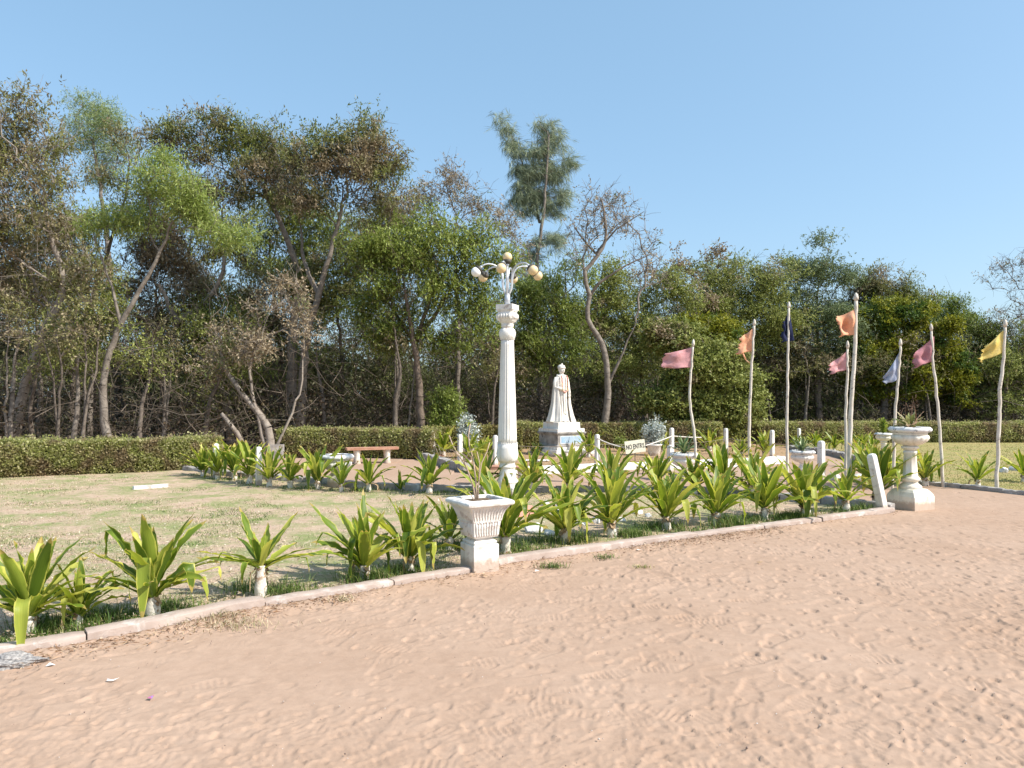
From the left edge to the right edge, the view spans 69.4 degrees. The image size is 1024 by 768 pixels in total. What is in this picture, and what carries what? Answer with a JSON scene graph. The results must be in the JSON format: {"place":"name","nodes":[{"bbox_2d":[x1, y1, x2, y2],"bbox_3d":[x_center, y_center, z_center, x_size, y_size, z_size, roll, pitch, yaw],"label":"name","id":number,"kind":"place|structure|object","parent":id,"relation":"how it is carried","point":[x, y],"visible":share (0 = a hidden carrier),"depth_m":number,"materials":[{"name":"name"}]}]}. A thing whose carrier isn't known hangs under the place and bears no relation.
{"place":"outdoors","nodes":[
{"label":"outdoors","id":0,"kind":"place"},
{"bbox_2d":[0,470,840,644],"bbox_3d":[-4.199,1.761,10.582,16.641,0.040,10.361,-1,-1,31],"label":"lawn","id":1,"kind":"structure","parent":0,"point":[172,478],"depth_m":9.51,"materials":[{"name":"green plant"}]},
{"bbox_2d":[0,430,223,477],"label":"hedge","id":2,"kind":"object","parent":1,"relation":"on","point":[46,456],"visible":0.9,"depth_m":15.14,"materials":[{"name":"green plant"}]},
{"bbox_2d":[90,513,221,617],"bbox_3d":[-2.577,1.315,5.263,0.884,0.822,0.774,0,-1,0],"label":"crinum lily","id":3,"kind":"object","parent":1,"relation":"on","point":[151,563],"visible":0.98,"depth_m":5.27,"materials":[{"name":"green plant"}]},
{"bbox_2d":[196,507,326,597],"bbox_3d":[-2.032,1.373,5.861,1.036,0.726,0.629,0,-1,0],"label":"crinum lily","id":4,"kind":"object","parent":1,"relation":"on","point":[259,552],"visible":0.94,"depth_m":5.84,"materials":[{"name":"green plant"}]},
{"bbox_2d":[309,489,431,580],"bbox_3d":[-1.295,1.335,6.402,0.988,0.817,0.840,0,-1,27],"label":"crinum lily","id":5,"kind":"object","parent":1,"relation":"on","point":[365,553],"visible":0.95,"depth_m":6.33,"materials":[{"name":"green plant"}]},
{"bbox_2d":[400,447,456,493],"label":"crinum lily","id":6,"kind":"object","parent":1,"relation":"on","point":[427,475],"visible":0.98,"depth_m":12.06,"materials":[{"name":"green plant"}]},
{"bbox_2d":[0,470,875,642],"bbox_3d":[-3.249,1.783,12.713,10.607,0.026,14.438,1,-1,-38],"label":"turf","id":7,"kind":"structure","parent":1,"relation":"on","point":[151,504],"depth_m":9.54,"materials":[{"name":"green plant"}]},
{"bbox_2d":[471,252,542,495],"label":"lamp column","id":8,"kind":"structure","parent":1,"relation":"on","point":[507,316],"depth_m":11.72,"materials":[{"name":"white stone"}]},
{"bbox_2d":[446,465,585,552],"bbox_3d":[0.059,1.297,7.550,1.485,0.932,1.032,0,-1,0],"label":"crinum lily","id":9,"kind":"object","parent":1,"relation":"on","point":[509,527],"visible":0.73,"depth_m":7.50,"materials":[{"name":"green plant"}]},
{"bbox_2d":[626,463,716,530],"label":"crinum lily","id":10,"kind":"object","parent":1,"relation":"on","point":[668,500],"visible":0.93,"depth_m":8.69,"materials":[{"name":"green plant"}]},
{"bbox_2d":[670,463,759,526],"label":"crinum lily","id":11,"kind":"object","parent":1,"relation":"on","point":[719,488],"visible":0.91,"depth_m":9.04,"materials":[{"name":"green plant"}]},
{"bbox_2d":[730,454,819,520],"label":"crinum lily","id":12,"kind":"object","parent":1,"relation":"on","point":[768,493],"visible":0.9,"depth_m":9.43,"materials":[{"name":"green plant"}]},
{"bbox_2d":[771,457,851,516],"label":"crinum lily","id":13,"kind":"object","parent":1,"relation":"on","point":[810,485],"visible":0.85,"depth_m":9.55,"materials":[{"name":"green plant"}]},
{"bbox_2d":[0,397,1023,767],"bbox_3d":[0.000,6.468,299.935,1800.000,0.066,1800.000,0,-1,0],"label":"sand ground","id":14,"kind":"structure","parent":0,"point":[726,643],"depth_m":4.36,"materials":[{"name":"beige sand"}]},
{"bbox_2d":[0,650,50,670],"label":"rubble lump","id":15,"kind":"object","parent":14,"relation":"on","point":[9,660],"visible":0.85,"depth_m":4.37,"materials":[{"name":"stone"}]},
{"bbox_2d":[0,281,53,445],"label":"slim tree","id":16,"kind":"object","parent":14,"relation":"on","point":[9,430],"visible":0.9,"depth_m":18.01,"materials":[{"name":"green plant"}]},
{"bbox_2d":[0,311,99,438],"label":"slim tree","id":17,"kind":"object","parent":14,"relation":"on","point":[30,409],"visible":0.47,"depth_m":18.85,"materials":[{"name":"green plant"}]},
{"bbox_2d":[13,292,104,437],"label":"slim tree","id":18,"kind":"object","parent":14,"relation":"on","point":[59,355],"visible":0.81,"depth_m":17.49,"materials":[{"name":"green plant"}]},
{"bbox_2d":[0,193,119,437],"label":"broad tree","id":19,"kind":"object","parent":14,"relation":"on","point":[39,374],"visible":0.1,"depth_m":23.85,"materials":[{"name":"green plant"}]},
{"bbox_2d":[0,536,124,644],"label":"crinum lily","id":20,"kind":"object","parent":14,"relation":"on","point":[24,595],"visible":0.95,"depth_m":4.90,"materials":[{"name":"green plant"}]},
{"bbox_2d":[23,305,103,438],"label":"slim tree","id":21,"kind":"object","parent":14,"relation":"on","point":[76,415],"visible":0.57,"depth_m":18.64,"materials":[{"name":"green plant"}]},
{"bbox_2d":[0,69,134,443],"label":"broad tree","id":22,"kind":"object","parent":14,"relation":"on","point":[17,149],"visible":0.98,"depth_m":19.36,"materials":[{"name":"green plant"}]},
{"bbox_2d":[15,268,120,438],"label":"slim tree","id":23,"kind":"object","parent":14,"relation":"on","point":[87,395],"visible":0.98,"depth_m":17.50,"materials":[{"name":"green plant"}]},
{"bbox_2d":[0,246,158,439],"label":"broad tree","id":24,"kind":"object","parent":14,"relation":"on","point":[112,309],"visible":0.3,"depth_m":21.91,"materials":[{"name":"green plant"}]},
{"bbox_2d":[38,557,131,629],"bbox_3d":[-2.978,1.460,5.080,0.674,0.525,0.590,0,-1,0],"label":"crinum lily","id":25,"kind":"object","parent":14,"relation":"on","point":[86,599],"visible":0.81,"depth_m":5.07,"materials":[{"name":"green plant"}]},
{"bbox_2d":[52,85,149,436],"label":"feathery tree","id":26,"kind":"object","parent":14,"relation":"on","point":[100,111],"visible":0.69,"depth_m":28.86,"materials":[{"name":"green plant"}]},
{"bbox_2d":[32,114,172,438],"bbox_3d":[-13.244,-3.315,23.927,4.559,10.732,2.942,0,-1,0],"label":"slender tree","id":27,"kind":"object","parent":14,"relation":"on","point":[101,170],"visible":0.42,"depth_m":23.98,"materials":[{"name":"green plant"}]},
{"bbox_2d":[103,318,184,437],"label":"slim tree","id":28,"kind":"object","parent":14,"relation":"on","point":[142,402],"visible":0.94,"depth_m":18.34,"materials":[{"name":"green plant"}]},
{"bbox_2d":[98,294,199,435],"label":"woodland tree","id":29,"kind":"object","parent":14,"relation":"on","point":[136,382],"visible":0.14,"depth_m":26.65,"materials":[{"name":"green plant"}]},
{"bbox_2d":[115,308,208,436],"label":"slim tree","id":30,"kind":"object","parent":14,"relation":"on","point":[166,398],"visible":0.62,"depth_m":19.46,"materials":[{"name":"green plant"}]},
{"bbox_2d":[53,138,272,436],"bbox_3d":[-8.426,-1.981,18.038,4.956,7.877,2.777,0,-1,-14],"label":"thorn tree","id":31,"kind":"object","parent":14,"relation":"on","point":[197,208],"visible":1,"depth_m":17.93,"materials":[{"name":"green plant"}]},
{"bbox_2d":[100,209,234,435],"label":"broad tree","id":32,"kind":"object","parent":14,"relation":"on","point":[146,255],"visible":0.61,"depth_m":24.86,"materials":[{"name":"green plant"}]},
{"bbox_2d":[116,168,260,432],"bbox_3d":[-11.403,-2.856,26.114,4.826,9.901,3.344,0,-1,0],"label":"broad tree","id":33,"kind":"object","parent":14,"relation":"on","point":[214,260],"visible":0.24,"depth_m":25.90,"materials":[{"name":"green plant"}]},
{"bbox_2d":[139,279,285,447],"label":"broad tree","id":34,"kind":"object","parent":14,"relation":"on","point":[209,317],"visible":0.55,"depth_m":22.77,"materials":[{"name":"green plant"}]},
{"bbox_2d":[120,95,321,444],"bbox_3d":[-9.097,-3.430,23.262,6.042,11.075,3.594,0,-1,0],"label":"broad tree","id":35,"kind":"object","parent":14,"relation":"on","point":[254,165],"visible":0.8,"depth_m":22.91,"materials":[{"name":"green plant"}]},
{"bbox_2d":[168,256,329,455],"bbox_3d":[-6.792,-0.638,19.015,4.287,5.252,2.656,0,-1,0],"label":"thorn bush","id":36,"kind":"object","parent":14,"relation":"on","point":[257,341],"visible":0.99,"depth_m":18.96,"materials":[{"name":"brown plant"}]},
{"bbox_2d":[142,232,367,445],"bbox_3d":[-8.030,-1.542,24.173,7.745,7.260,3.407,0,-1,8],"label":"spreading tree","id":37,"kind":"object","parent":14,"relation":"on","point":[276,323],"visible":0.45,"depth_m":23.99,"materials":[{"name":"green plant"}]},
{"bbox_2d":[194,173,338,428],"bbox_3d":[-8.550,-2.858,26.812,5.454,9.913,3.444,0,-1,17],"label":"broad tree","id":38,"kind":"object","parent":14,"relation":"on","point":[273,229],"visible":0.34,"depth_m":26.68,"materials":[{"name":"green plant"}]},
{"bbox_2d":[276,308,354,426],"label":"slim tree","id":39,"kind":"object","parent":14,"relation":"on","point":[325,323],"visible":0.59,"depth_m":22.85,"materials":[{"name":"green plant"}]},
{"bbox_2d":[259,299,372,425],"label":"woodland tree","id":40,"kind":"object","parent":14,"relation":"on","point":[329,383],"visible":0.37,"depth_m":26.54,"materials":[{"name":"green plant"}]},
{"bbox_2d":[281,443,352,490],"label":"crinum lily","id":41,"kind":"object","parent":14,"relation":"on","point":[316,465],"visible":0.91,"depth_m":12.54,"materials":[{"name":"green plant"}]},
{"bbox_2d":[248,204,407,424],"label":"broad tree","id":42,"kind":"object","parent":14,"relation":"on","point":[317,225],"visible":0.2,"depth_m":26.25,"materials":[{"name":"green plant"}]},
{"bbox_2d":[255,94,427,431],"bbox_3d":[-4.979,-3.340,21.916,5.060,10.816,3.678,0,-1,0],"label":"broad tree","id":43,"kind":"object","parent":14,"relation":"on","point":[362,165],"visible":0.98,"depth_m":21.72,"materials":[{"name":"green plant"}]},
{"bbox_2d":[316,187,450,421],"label":"broad tree","id":44,"kind":"object","parent":14,"relation":"on","point":[406,212],"visible":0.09,"depth_m":24.95,"materials":[{"name":"green plant"}]},
{"bbox_2d":[366,285,433,425],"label":"slim tree","id":45,"kind":"object","parent":14,"relation":"on","point":[395,401],"visible":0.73,"depth_m":21.08,"materials":[{"name":"green plant"}]},
{"bbox_2d":[359,496,464,574],"bbox_3d":[-0.904,1.374,6.675,0.960,0.749,0.814,0,-1,-13],"label":"crinum lily","id":46,"kind":"object","parent":14,"relation":"on","point":[415,544],"visible":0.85,"depth_m":6.58,"materials":[{"name":"green plant"}]},
{"bbox_2d":[0,507,894,653],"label":"kerb strip","id":47,"kind":"object","parent":14,"relation":"on","point":[124,627],"visible":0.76,"depth_m":5.94,"materials":[{"name":"concrete"}]},
{"bbox_2d":[423,312,498,405],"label":"woodland tree","id":48,"kind":"object","parent":14,"relation":"on","point":[440,362],"visible":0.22,"depth_m":29.78,"materials":[{"name":"green plant"}]},
{"bbox_2d":[13,510,914,678],"bbox_3d":[0.948,1.689,7.190,10.396,0.085,0.796,1,-1,-35],"label":"plant debris","id":49,"kind":"object","parent":14,"relation":"on","point":[324,600],"visible":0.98,"depth_m":5.56,"materials":[{"name":"brown plant"}]},
{"bbox_2d":[445,494,514,572],"bbox_3d":[-0.297,1.403,6.770,0.489,0.723,0.489,1,-1,-31],"label":"square planter","id":50,"kind":"object","parent":14,"relation":"on","point":[480,518],"visible":1,"depth_m":6.66,"materials":[{"name":"stone"}]},
{"bbox_2d":[467,329,544,429],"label":"slim tree","id":51,"kind":"object","parent":14,"relation":"on","point":[495,377],"visible":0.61,"depth_m":22.88,"materials":[{"name":"green plant"}]},
{"bbox_2d":[0,329,1018,425],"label":"distant woodland","id":52,"kind":"object","parent":14,"relation":"on","point":[151,383],"visible":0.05,"depth_m":40.09,"materials":[{"name":"green plant"}]},
{"bbox_2d":[0,370,1023,448],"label":"thicket","id":53,"kind":"object","parent":14,"relation":"on","point":[315,415],"visible":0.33,"depth_m":23.48,"materials":[{"name":"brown plant"}]},
{"bbox_2d":[0,230,1023,451],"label":"undergrowth","id":54,"kind":"object","parent":14,"relation":"on","point":[119,431],"visible":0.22,"depth_m":23.80,"materials":[{"name":"green plant"}]},
{"bbox_2d":[483,108,584,422],"bbox_3d":[1.060,-5.109,33.088,4.818,14.642,2.762,0,-1,0],"label":"casuarina","id":55,"kind":"object","parent":14,"relation":"on","point":[529,193],"visible":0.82,"depth_m":32.91,"materials":[{"name":"green plant"}]},
{"bbox_2d":[181,465,894,507],"bbox_3d":[-2.030,1.792,13.505,16.072,0.215,1.834,0,-1,25],"label":"kerb strip","id":56,"kind":"object","parent":14,"relation":"on","point":[829,500],"visible":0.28,"depth_m":12.31,"materials":[{"name":"stone"}]},
{"bbox_2d":[528,422,593,456],"bbox_3d":[1.412,1.486,19.783,1.360,0.930,1.560,1,-1,-32],"label":"statue pedestal","id":57,"kind":"object","parent":14,"relation":"on","point":[562,434],"visible":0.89,"depth_m":19.50,"materials":[{"name":"grey stone"}]},
{"bbox_2d":[546,363,575,421],"bbox_3d":[1.308,0.234,19.915,0.881,1.585,0.649,1,-1,-32],"label":"statue","id":58,"kind":"object","parent":57,"relation":"on","point":[560,410],"visible":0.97,"depth_m":19.75,"materials":[{"name":"stone"}]},
{"bbox_2d":[514,470,615,543],"bbox_3d":[0.561,1.350,7.895,1.139,0.837,0.862,0,-1,0],"label":"crinum lily","id":59,"kind":"object","parent":14,"relation":"on","point":[564,519],"visible":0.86,"depth_m":7.90,"materials":[{"name":"green plant"}]},
{"bbox_2d":[541,440,596,485],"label":"crinum lily","id":60,"kind":"object","parent":14,"relation":"on","point":[570,462],"visible":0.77,"depth_m":12.06,"materials":[{"name":"green plant"}]},
{"bbox_2d":[569,314,651,421],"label":"woodland tree","id":61,"kind":"object","parent":14,"relation":"on","point":[595,384],"visible":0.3,"depth_m":27.75,"materials":[{"name":"green plant"}]},
{"bbox_2d":[574,459,657,537],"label":"crinum lily","id":62,"kind":"object","parent":14,"relation":"on","point":[615,485],"visible":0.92,"depth_m":8.26,"materials":[{"name":"green plant"}]},
{"bbox_2d":[661,339,696,458],"bbox_3d":[2.955,0.562,13.008,0.670,2.705,0.093,0,-1,3],"label":"flagpole","id":63,"kind":"object","parent":14,"relation":"on","point":[680,359],"visible":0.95,"depth_m":13.02,"materials":[{"name":"fabric"}]},
{"bbox_2d":[636,304,747,344],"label":"yellow green bush","id":64,"kind":"object","parent":14,"relation":"on","point":[730,326],"visible":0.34,"depth_m":23.22,"materials":[{"name":"green plant"}]},
{"bbox_2d":[622,314,778,442],"bbox_3d":[5.814,-0.085,22.923,4.840,4.270,2.954,0,-1,0],"label":"creeper mound","id":65,"kind":"object","parent":14,"relation":"on","point":[719,370],"visible":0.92,"depth_m":22.48,"materials":[{"name":"green plant"}]},
{"bbox_2d":[689,440,751,482],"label":"crinum lily","id":66,"kind":"object","parent":14,"relation":"on","point":[720,458],"visible":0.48,"depth_m":11.74,"materials":[{"name":"green plant"}]},
{"bbox_2d":[735,319,755,454],"bbox_3d":[4.535,0.336,14.329,0.405,3.198,0.090,0,-1,0],"label":"flagpole","id":67,"kind":"object","parent":14,"relation":"on","point":[746,344],"visible":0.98,"depth_m":14.33,"materials":[{"name":"paint"}]},
{"bbox_2d":[685,243,823,439],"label":"leafy tree","id":68,"kind":"object","parent":14,"relation":"on","point":[774,318],"visible":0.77,"depth_m":26.81,"materials":[{"name":"green plant"}]},
{"bbox_2d":[780,302,793,483],"bbox_3d":[5.006,0.208,13.435,0.265,3.423,0.092,0,-1,0],"label":"flagpole","id":69,"kind":"object","parent":14,"relation":"on","point":[787,335],"visible":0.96,"depth_m":13.42,"materials":[{"name":"paint"}]},
{"bbox_2d":[749,331,842,420],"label":"woodland tree","id":70,"kind":"object","parent":14,"relation":"on","point":[795,405],"visible":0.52,"depth_m":28.21,"materials":[{"name":"green plant"}]},
{"bbox_2d":[769,320,840,420],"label":"slim tree","id":71,"kind":"object","parent":14,"relation":"on","point":[805,347],"visible":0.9,"depth_m":27.34,"materials":[{"name":"green plant"}]},
{"bbox_2d":[755,225,879,424],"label":"leafy tree","id":72,"kind":"object","parent":14,"relation":"on","point":[831,312],"visible":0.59,"depth_m":27.76,"materials":[{"name":"green plant"}]},
{"bbox_2d":[772,331,904,421],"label":"woodland tree","id":73,"kind":"object","parent":14,"relation":"on","point":[862,367],"visible":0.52,"depth_m":27.85,"materials":[{"name":"green plant"}]},
{"bbox_2d":[818,464,874,511],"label":"crinum lily","id":74,"kind":"object","parent":14,"relation":"on","point":[844,483],"visible":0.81,"depth_m":10.09,"materials":[{"name":"green plant"}]},
{"bbox_2d":[836,293,858,493],"bbox_3d":[5.035,0.254,11.117,0.359,3.260,0.157,0,-1,-10],"label":"flagpole","id":75,"kind":"object","parent":14,"relation":"on","point":[847,323],"visible":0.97,"depth_m":11.10,"materials":[{"name":"paint"}]},
{"bbox_2d":[833,438,921,500],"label":"crinum lily","id":76,"kind":"object","parent":14,"relation":"on","point":[883,461],"visible":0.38,"depth_m":10.67,"materials":[{"name":"green plant"}]},
{"bbox_2d":[836,257,949,421],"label":"leafy tree","id":77,"kind":"object","parent":14,"relation":"on","point":[903,286],"visible":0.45,"depth_m":31.75,"materials":[{"name":"green plant"}]},
{"bbox_2d":[833,291,986,420],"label":"dense tree","id":78,"kind":"object","parent":14,"relation":"on","point":[890,319],"visible":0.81,"depth_m":27.50,"materials":[{"name":"green plant"}]},
{"bbox_2d":[887,426,934,510],"bbox_3d":[5.703,1.217,10.583,0.564,1.211,0.564,0,-1,-26],"label":"pedestal urn","id":79,"kind":"object","parent":14,"relation":"on","point":[910,493],"visible":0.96,"depth_m":10.46,"materials":[{"name":"stone"}]},
{"bbox_2d":[888,322,955,420],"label":"slim tree","id":80,"kind":"object","parent":14,"relation":"on","point":[927,406],"visible":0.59,"depth_m":27.28,"materials":[{"name":"green plant"}]},
{"bbox_2d":[859,307,987,419],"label":"woodland tree","id":81,"kind":"object","parent":14,"relation":"on","point":[939,397],"visible":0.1,"depth_m":28.40,"materials":[{"name":"green plant"}]},
{"bbox_2d":[928,290,1017,421],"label":"leafy tree","id":82,"kind":"object","parent":14,"relation":"on","point":[956,308],"visible":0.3,"depth_m":29.74,"materials":[{"name":"green plant"}]},
{"bbox_2d":[965,318,1023,420],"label":"leafy tree","id":83,"kind":"object","parent":14,"relation":"on","point":[1014,362],"visible":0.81,"depth_m":27.78,"materials":[{"name":"green plant"}]},
{"bbox_2d":[971,247,1023,348],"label":"bare tree","id":84,"kind":"object","parent":14,"relation":"on","point":[1021,263],"visible":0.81,"depth_m":29.05,"materials":[{"name":"brown plant"}]},
{"bbox_2d":[0,0,1023,395],"label":"sky","id":85,"kind":"structure","parent":0,"point":[755,126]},
{"bbox_2d":[436,442,790,472],"bbox_3d":[2.357,1.936,22.846,11.809,0.023,13.046,0,-1,-21],"label":"garden bed","id":86,"kind":"object","parent":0,"point":[779,451],"visible":0.03,"depth_m":19.48,"materials":[{"name":"soil"}]},
{"bbox_2d":[275,423,442,458],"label":"hedge","id":87,"kind":"object","parent":86,"relation":"on","point":[407,440],"visible":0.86,"depth_m":19.07,"materials":[{"name":"green plant"}]},
{"bbox_2d":[340,333,454,431],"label":"woodland tree","id":88,"kind":"object","parent":86,"relation":"on","point":[389,378],"visible":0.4,"depth_m":25.76,"materials":[{"name":"green plant"}]},
{"bbox_2d":[331,194,531,427],"bbox_3d":[-2.364,-1.857,21.467,6.118,7.756,3.476,0,-1,0],"label":"leadtree","id":89,"kind":"object","parent":86,"relation":"on","point":[399,256],"visible":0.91,"depth_m":21.20,"materials":[{"name":"green plant"}]},
{"bbox_2d":[423,380,471,426],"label":"leadtree sapling","id":90,"kind":"object","parent":86,"relation":"on","point":[452,408],"visible":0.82,"depth_m":21.54,"materials":[{"name":"green plant"}]},
{"bbox_2d":[402,149,544,423],"bbox_3d":[-1.604,-3.280,27.112,5.826,10.791,2.824,0,-1,0],"label":"twiggy tree","id":91,"kind":"object","parent":86,"relation":"on","point":[453,173],"visible":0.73,"depth_m":26.91,"materials":[{"name":"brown plant"}]},
{"bbox_2d":[421,422,526,452],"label":"hedge","id":92,"kind":"object","parent":86,"relation":"on","point":[491,433],"visible":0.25,"depth_m":20.50,"materials":[{"name":"green plant"}]},
{"bbox_2d":[460,319,564,416],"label":"woodland tree","id":93,"kind":"object","parent":86,"relation":"on","point":[497,385],"visible":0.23,"depth_m":27.71,"materials":[{"name":"green plant"}]},
{"bbox_2d":[487,242,616,407],"bbox_3d":[1.198,-1.250,24.089,4.591,6.636,3.356,0,-1,0],"label":"leadtree","id":94,"kind":"object","parent":86,"relation":"on","point":[569,325],"visible":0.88,"depth_m":23.82,"materials":[{"name":"green plant"}]},
{"bbox_2d":[555,175,683,447],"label":"bare tree","id":95,"kind":"object","parent":86,"relation":"on","point":[608,378],"visible":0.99,"depth_m":22.39,"materials":[{"name":"grey plant"}]},
{"bbox_2d":[516,418,722,448],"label":"hedge","id":96,"kind":"object","parent":86,"relation":"on","point":[631,429],"visible":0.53,"depth_m":22.24,"materials":[{"name":"green plant"}]},
{"bbox_2d":[575,250,714,420],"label":"leafy tree","id":97,"kind":"object","parent":86,"relation":"on","point":[625,323],"visible":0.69,"depth_m":24.94,"materials":[{"name":"green plant"}]},
{"bbox_2d":[642,237,731,314],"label":"sparse tree","id":98,"kind":"object","parent":86,"relation":"on","point":[716,253],"visible":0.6,"depth_m":26.07,"materials":[{"name":"green plant"}]},
{"bbox_2d":[806,442,1023,491],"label":"lawn","id":99,"kind":"structure","parent":0,"point":[933,445],"depth_m":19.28,"materials":[{"name":"green plant"}]},
{"bbox_2d":[751,418,1023,443],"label":"hedge","id":100,"kind":"object","parent":99,"relation":"on","point":[977,432],"visible":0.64,"depth_m":25.13,"materials":[{"name":"green plant"}]},
{"bbox_2d":[911,324,944,486],"bbox_3d":[7.335,0.423,13.021,0.576,2.983,0.103,0,-1,0],"label":"flagpole","id":101,"kind":"object","parent":99,"relation":"on","point":[924,354],"visible":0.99,"depth_m":13.01,"materials":[{"name":"paint"}]},
{"bbox_2d":[977,319,1007,486],"bbox_3d":[8.133,0.405,12.510,0.528,3.000,0.091,0,-1,3],"label":"flagpole","id":102,"kind":"object","parent":99,"relation":"on","point":[996,346],"visible":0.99,"depth_m":12.50,"materials":[{"name":"paint"}]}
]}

